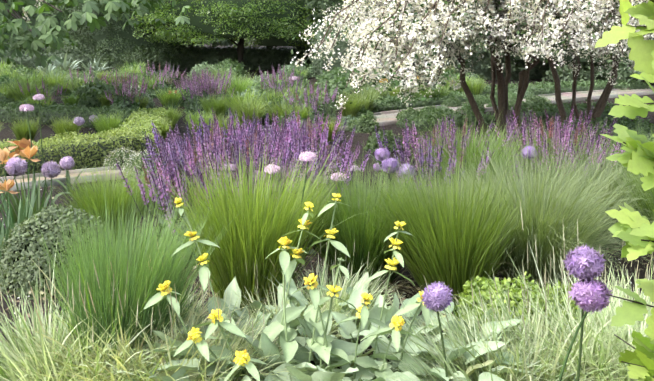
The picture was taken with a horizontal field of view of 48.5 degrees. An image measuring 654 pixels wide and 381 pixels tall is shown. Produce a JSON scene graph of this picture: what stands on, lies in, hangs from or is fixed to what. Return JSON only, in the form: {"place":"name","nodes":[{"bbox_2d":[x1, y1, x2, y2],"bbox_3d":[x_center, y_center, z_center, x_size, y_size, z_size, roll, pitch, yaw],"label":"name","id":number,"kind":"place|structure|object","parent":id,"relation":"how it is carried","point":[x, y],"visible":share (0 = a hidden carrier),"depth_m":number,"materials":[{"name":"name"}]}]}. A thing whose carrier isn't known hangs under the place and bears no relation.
{"place":"outdoors","nodes":[
{"label":"outdoors","id":0,"kind":"place"},
{"bbox_2d":[0,0,191,67],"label":"chestnut","id":1,"kind":"object","parent":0,"point":[54,36],"depth_m":10.38,"materials":[{"name":"green plant"}]},
{"bbox_2d":[89,114,106,131],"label":"allium flower","id":2,"kind":"object","parent":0,"point":[92,117],"visible":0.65,"depth_m":11.14,"materials":[{"name":"purple plant"}]},
{"bbox_2d":[0,38,653,376],"bbox_3d":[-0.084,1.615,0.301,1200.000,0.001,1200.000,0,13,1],"label":"ground","id":3,"kind":"structure","parent":0,"point":[47,131],"depth_m":8.15,"materials":[{"name":"soil"}]},
{"bbox_2d":[0,157,27,210],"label":"allium flower","id":4,"kind":"object","parent":3,"relation":"on","point":[16,166],"visible":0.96,"depth_m":4.91,"materials":[{"name":"plant"}]},
{"bbox_2d":[0,138,55,225],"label":"tulip","id":5,"kind":"object","parent":3,"relation":"on","point":[24,143],"visible":0.44,"depth_m":5.52,"materials":[{"name":"green plant"}]},
{"bbox_2d":[19,104,37,211],"bbox_3d":[-2.164,-0.081,5.296,0.396,1.081,0.510,9,16,34],"label":"allium flower","id":6,"kind":"object","parent":3,"relation":"on","point":[26,107],"visible":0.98,"depth_m":5.30,"materials":[{"name":"plant"}]},
{"bbox_2d":[1,0,85,52],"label":"dark tree","id":7,"kind":"object","parent":3,"relation":"on","point":[33,21],"depth_m":30.17,"materials":[{"name":"green plant"}]},
{"bbox_2d":[22,94,71,207],"bbox_3d":[-2.553,-0.346,6.534,0.597,1.045,0.349,0,13,1],"label":"allium flower","id":8,"kind":"object","parent":3,"relation":"on","point":[39,96],"visible":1,"depth_m":6.56,"materials":[{"name":"plant"}]},
{"bbox_2d":[40,161,61,204],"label":"allium flower","id":9,"kind":"object","parent":3,"relation":"on","point":[51,170],"visible":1,"depth_m":5.53,"materials":[{"name":"purple plant"}]},
{"bbox_2d":[0,203,117,299],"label":"box ball shrub","id":10,"kind":"object","parent":3,"relation":"on","point":[22,255],"visible":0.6,"depth_m":4.53,"materials":[{"name":"green plant"}]},
{"bbox_2d":[42,154,87,192],"bbox_3d":[-2.635,-0.157,7.177,0.511,0.392,0.331,7,15,27],"label":"allium flower","id":11,"kind":"object","parent":3,"relation":"on","point":[67,163],"visible":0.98,"depth_m":7.13,"materials":[{"name":"purple plant"}]},
{"bbox_2d":[0,168,137,182],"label":"edging","id":12,"kind":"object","parent":3,"relation":"on","point":[58,176],"depth_m":7.93,"materials":[{"name":"beige stone"}]},
{"bbox_2d":[33,53,108,73],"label":"cardoon plant","id":13,"kind":"object","parent":3,"relation":"on","point":[65,65],"visible":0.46,"depth_m":23.39,"materials":[{"name":"green plant"}]},
{"bbox_2d":[0,127,143,176],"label":"box hedge","id":14,"kind":"object","parent":3,"relation":"on","point":[79,149],"visible":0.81,"depth_m":8.43,"materials":[{"name":"green plant"}]},
{"bbox_2d":[61,116,92,139],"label":"allium flower","id":15,"kind":"object","parent":3,"relation":"on","point":[79,121],"visible":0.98,"depth_m":9.89,"materials":[{"name":"purple plant"}]},
{"bbox_2d":[0,100,170,156],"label":"box hedge","id":16,"kind":"object","parent":3,"relation":"on","point":[9,112],"visible":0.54,"depth_m":11.84,"materials":[{"name":"green plant"}]},
{"bbox_2d":[0,90,180,280],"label":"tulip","id":17,"kind":"object","parent":3,"relation":"on","point":[26,152],"visible":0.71,"depth_m":5.08,"materials":[{"name":"orange plant"}]},
{"bbox_2d":[1,68,180,92],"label":"box hedge","id":18,"kind":"object","parent":3,"relation":"on","point":[94,72],"visible":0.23,"depth_m":22.03,"materials":[{"name":"green plant"}]},
{"bbox_2d":[0,160,213,191],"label":"path","id":19,"kind":"structure","parent":3,"relation":"on","point":[14,187],"depth_m":7.73,"materials":[{"name":"stone"}]},
{"bbox_2d":[1,154,240,378],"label":"ornamental grass","id":20,"kind":"object","parent":3,"relation":"on","point":[136,261],"depth_m":3.17,"materials":[{"name":"green plant"}]},
{"bbox_2d":[45,1,218,71],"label":"dark tree","id":21,"kind":"object","parent":3,"relation":"on","point":[113,39],"depth_m":25.34,"materials":[{"name":"green plant"}]},
{"bbox_2d":[8,68,368,143],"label":"ornamental grass","id":22,"kind":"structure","parent":3,"relation":"on","point":[352,110],"depth_m":11.35,"materials":[{"name":"green plant"}]},
{"bbox_2d":[28,85,400,142],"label":"ornamental grass","id":23,"kind":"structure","parent":3,"relation":"on","point":[59,126],"depth_m":10.13,"materials":[{"name":"plant"}]},
{"bbox_2d":[0,69,438,137],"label":"ornamental grass","id":24,"kind":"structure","parent":3,"relation":"on","point":[219,106],"depth_m":11.41,"materials":[{"name":"green plant"}]},
{"bbox_2d":[120,0,326,66],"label":"tree","id":25,"kind":"object","parent":3,"relation":"on","point":[240,19],"depth_m":23.56,"materials":[{"name":"green plant"}]},
{"bbox_2d":[0,62,456,110],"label":"grass","id":26,"kind":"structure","parent":3,"relation":"on","point":[370,94],"depth_m":15.44,"materials":[{"name":"green plant"}]},
{"bbox_2d":[222,164,235,181],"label":"allium flower","id":27,"kind":"object","parent":3,"relation":"on","point":[232,167],"visible":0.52,"depth_m":5.17,"materials":[{"name":"plant"}]},
{"bbox_2d":[0,58,460,121],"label":"grass","id":28,"kind":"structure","parent":3,"relation":"on","point":[53,80],"depth_m":15.44,"materials":[{"name":"green plant"}]},
{"bbox_2d":[190,38,272,48],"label":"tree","id":29,"kind":"object","parent":3,"relation":"on","point":[226,42],"depth_m":45.37,"materials":[{"name":"green plant"}]},
{"bbox_2d":[0,66,490,125],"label":"grass","id":30,"kind":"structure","parent":3,"relation":"on","point":[474,87],"depth_m":14.53,"materials":[{"name":"green plant"}]},
{"bbox_2d":[0,61,516,180],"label":"ornamental grass","id":31,"kind":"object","parent":3,"relation":"on","point":[331,87],"visible":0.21,"depth_m":14.71,"materials":[{"name":"green plant"}]},
{"bbox_2d":[233,36,309,51],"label":"hedge","id":32,"kind":"object","parent":3,"relation":"on","point":[271,42],"depth_m":31.73,"materials":[{"name":"green plant"}]},
{"bbox_2d":[264,164,280,202],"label":"allium flower","id":33,"kind":"object","parent":3,"relation":"on","point":[275,168],"visible":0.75,"depth_m":4.32,"materials":[{"name":"white plant"}]},
{"bbox_2d":[21,65,525,117],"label":"ornamental grass","id":34,"kind":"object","parent":3,"relation":"on","point":[89,94],"visible":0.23,"depth_m":14.70,"materials":[{"name":"green plant"}]},
{"bbox_2d":[0,61,552,126],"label":"grey mound plant","id":35,"kind":"object","parent":3,"relation":"on","point":[198,69],"visible":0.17,"depth_m":18.78,"materials":[{"name":"plant"}]},
{"bbox_2d":[250,150,317,311],"bbox_3d":[-0.295,0.252,4.127,0.483,0.954,0.476,-10,16,-37],"label":"allium flower","id":36,"kind":"object","parent":3,"relation":"on","point":[307,156],"visible":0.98,"depth_m":4.07,"materials":[{"name":"white plant"}]},
{"bbox_2d":[291,76,298,128],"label":"allium flower","id":37,"kind":"object","parent":3,"relation":"on","point":[295,78],"visible":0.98,"depth_m":9.44,"materials":[{"name":"plant"}]},
{"bbox_2d":[3,61,617,179],"bbox_3d":[-2.755,-2.085,15.342,10.918,0.668,15.387,-4,13,-17],"label":"mound plant","id":38,"kind":"object","parent":3,"relation":"on","point":[151,104],"depth_m":12.38,"materials":[{"name":"green plant"}]},
{"bbox_2d":[18,63,605,268],"bbox_3d":[-1.871,-1.277,11.092,5.591,0.935,13.003,-5,14,-19],"label":"salvia","id":39,"kind":"object","parent":3,"relation":"on","point":[195,109],"visible":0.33,"depth_m":5.95,"materials":[{"name":"purple plant"}]},
{"bbox_2d":[288,0,346,63],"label":"dark tree","id":40,"kind":"object","parent":3,"relation":"on","point":[324,4],"visible":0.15,"depth_m":23.99,"materials":[{"name":"plant"}]},
{"bbox_2d":[0,19,635,80],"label":"yew hedge","id":41,"kind":"object","parent":3,"relation":"on","point":[255,59],"visible":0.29,"depth_m":25.69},
{"bbox_2d":[121,193,532,380],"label":"phlomis plant","id":42,"kind":"object","parent":3,"relation":"on","point":[287,320],"visible":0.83,"depth_m":3.09,"materials":[{"name":"green plant"}]},
{"bbox_2d":[0,241,653,380],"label":"ornamental grass","id":43,"kind":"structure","parent":3,"relation":"on","point":[30,363],"depth_m":3.12,"materials":[{"name":"green plant"}]},
{"bbox_2d":[310,171,346,272],"bbox_3d":[0.092,0.217,4.840,0.489,0.704,0.113,-7,15,-27],"label":"allium flower","id":44,"kind":"object","parent":3,"relation":"on","point":[337,177],"visible":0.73,"depth_m":4.74,"materials":[{"name":"white plant"}]},
{"bbox_2d":[7,58,653,202],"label":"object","id":45,"kind":"object","parent":3,"relation":"on","point":[365,123],"visible":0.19,"depth_m":12.73,"materials":[{"name":"green plant"}]},
{"bbox_2d":[38,202,653,380],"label":"ornamental grass","id":46,"kind":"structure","parent":3,"relation":"on","point":[542,352],"depth_m":3.12,"materials":[{"name":"green plant"}]},
{"bbox_2d":[51,105,653,305],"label":"ornamental grass","id":47,"kind":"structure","parent":3,"relation":"on","point":[367,240],"depth_m":4.79,"materials":[{"name":"green plant"}]},
{"bbox_2d":[348,165,358,192],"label":"allium flower","id":48,"kind":"object","parent":3,"relation":"on","point":[356,169],"visible":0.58,"depth_m":6.29,"materials":[{"name":"plant"}]},
{"bbox_2d":[104,60,624,222],"bbox_3d":[-1.210,-1.323,11.345,4.161,0.990,12.975,-4,14,-19],"label":"salvia","id":49,"kind":"object","parent":3,"relation":"on","point":[120,102],"visible":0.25,"depth_m":6.47,"materials":[{"name":"purple plant"}]},
{"bbox_2d":[363,147,382,172],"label":"allium flower","id":50,"kind":"object","parent":3,"relation":"on","point":[375,167],"visible":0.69,"depth_m":8.18,"materials":[{"name":"purple plant"}]},
{"bbox_2d":[143,62,617,268],"bbox_3d":[-1.072,-1.470,11.899,4.315,0.977,14.006,-4,13,-16],"label":"salvia","id":51,"kind":"object","parent":3,"relation":"on","point":[171,143],"visible":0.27,"depth_m":5.89,"materials":[{"name":"purple plant"}]},
{"bbox_2d":[374,148,390,195],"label":"allium flower","id":52,"kind":"object","parent":3,"relation":"on","point":[380,154],"visible":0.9,"depth_m":5.42,"materials":[{"name":"purple plant"}]},
{"bbox_2d":[119,107,653,288],"bbox_3d":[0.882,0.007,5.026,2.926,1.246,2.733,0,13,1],"label":"ornamental grass","id":53,"kind":"object","parent":3,"relation":"on","point":[543,224],"depth_m":4.53,"materials":[{"name":"green plant"}]},
{"bbox_2d":[380,157,398,182],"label":"allium flower","id":54,"kind":"object","parent":3,"relation":"on","point":[388,162],"visible":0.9,"depth_m":4.71,"materials":[{"name":"purple plant"}]},
{"bbox_2d":[137,112,653,322],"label":"ornamental grass","id":55,"kind":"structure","parent":3,"relation":"on","point":[452,250],"depth_m":4.04,"materials":[{"name":"green plant"}]},
{"bbox_2d":[398,163,415,261],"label":"allium flower","id":56,"kind":"object","parent":3,"relation":"on","point":[411,168],"visible":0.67,"depth_m":4.87,"materials":[{"name":"plant"}]},
{"bbox_2d":[421,281,452,376],"bbox_3d":[0.422,0.669,2.913,0.404,0.682,0.233,0,13,1],"label":"allium flower","id":57,"kind":"object","parent":3,"relation":"on","point":[437,297],"visible":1,"depth_m":2.77,"materials":[{"name":"purple plant"}]},
{"bbox_2d":[260,86,653,134],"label":"path","id":58,"kind":"structure","parent":3,"relation":"on","point":[387,123],"depth_m":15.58,"materials":[{"name":"beige stone"}]},
{"bbox_2d":[290,0,645,142],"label":"flowering tree","id":59,"kind":"object","parent":3,"relation":"on","point":[411,13],"depth_m":7.70,"materials":[{"name":"white plant"}]},
{"bbox_2d":[436,271,581,342],"bbox_3d":[0.973,0.641,3.628,0.694,0.487,0.676,11,17,41],"label":"low shrub","id":60,"kind":"object","parent":3,"relation":"on","point":[515,291],"visible":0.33,"depth_m":3.58,"materials":[{"name":"green plant"}]},
{"bbox_2d":[366,78,653,145],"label":"box hedge","id":61,"kind":"object","parent":3,"relation":"on","point":[385,104],"visible":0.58,"depth_m":12.56,"materials":[{"name":"green plant"}]},
{"bbox_2d":[520,144,537,189],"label":"allium flower","id":62,"kind":"object","parent":3,"relation":"on","point":[530,153],"visible":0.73,"depth_m":5.62,"materials":[{"name":"purple plant"}]},
{"bbox_2d":[457,24,637,81],"bbox_3d":[7.263,-8.390,21.158,8.372,10.328,7.033,0,13,1],"label":"dark tree","id":63,"kind":"object","parent":3,"relation":"on","point":[564,76],"depth_m":20.78,"materials":[{"name":"plant"}]},
{"bbox_2d":[475,0,653,125],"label":"flowering tree","id":64,"kind":"object","parent":3,"relation":"on","point":[588,7],"depth_m":7.72,"materials":[{"name":"white plant"}]},
{"bbox_2d":[563,244,606,380],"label":"allium flower","id":65,"kind":"object","parent":3,"relation":"on","point":[583,263],"visible":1,"depth_m":2.38,"materials":[{"name":"purple plant"}]},
{"bbox_2d":[558,278,613,380],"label":"allium flower","id":66,"kind":"object","parent":3,"relation":"on","point":[589,295],"visible":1,"depth_m":2.38,"materials":[{"name":"purple plant"}]},
{"bbox_2d":[518,14,653,83],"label":"dark tree","id":67,"kind":"object","parent":3,"relation":"on","point":[625,72],"depth_m":19.04,"materials":[{"name":"green plant"}]},
{"bbox_2d":[594,0,653,380],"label":"oak sapling","id":68,"kind":"object","parent":3,"relation":"on","point":[631,228],"depth_m":1.88,"materials":[{"name":"green plant"}]}
]}

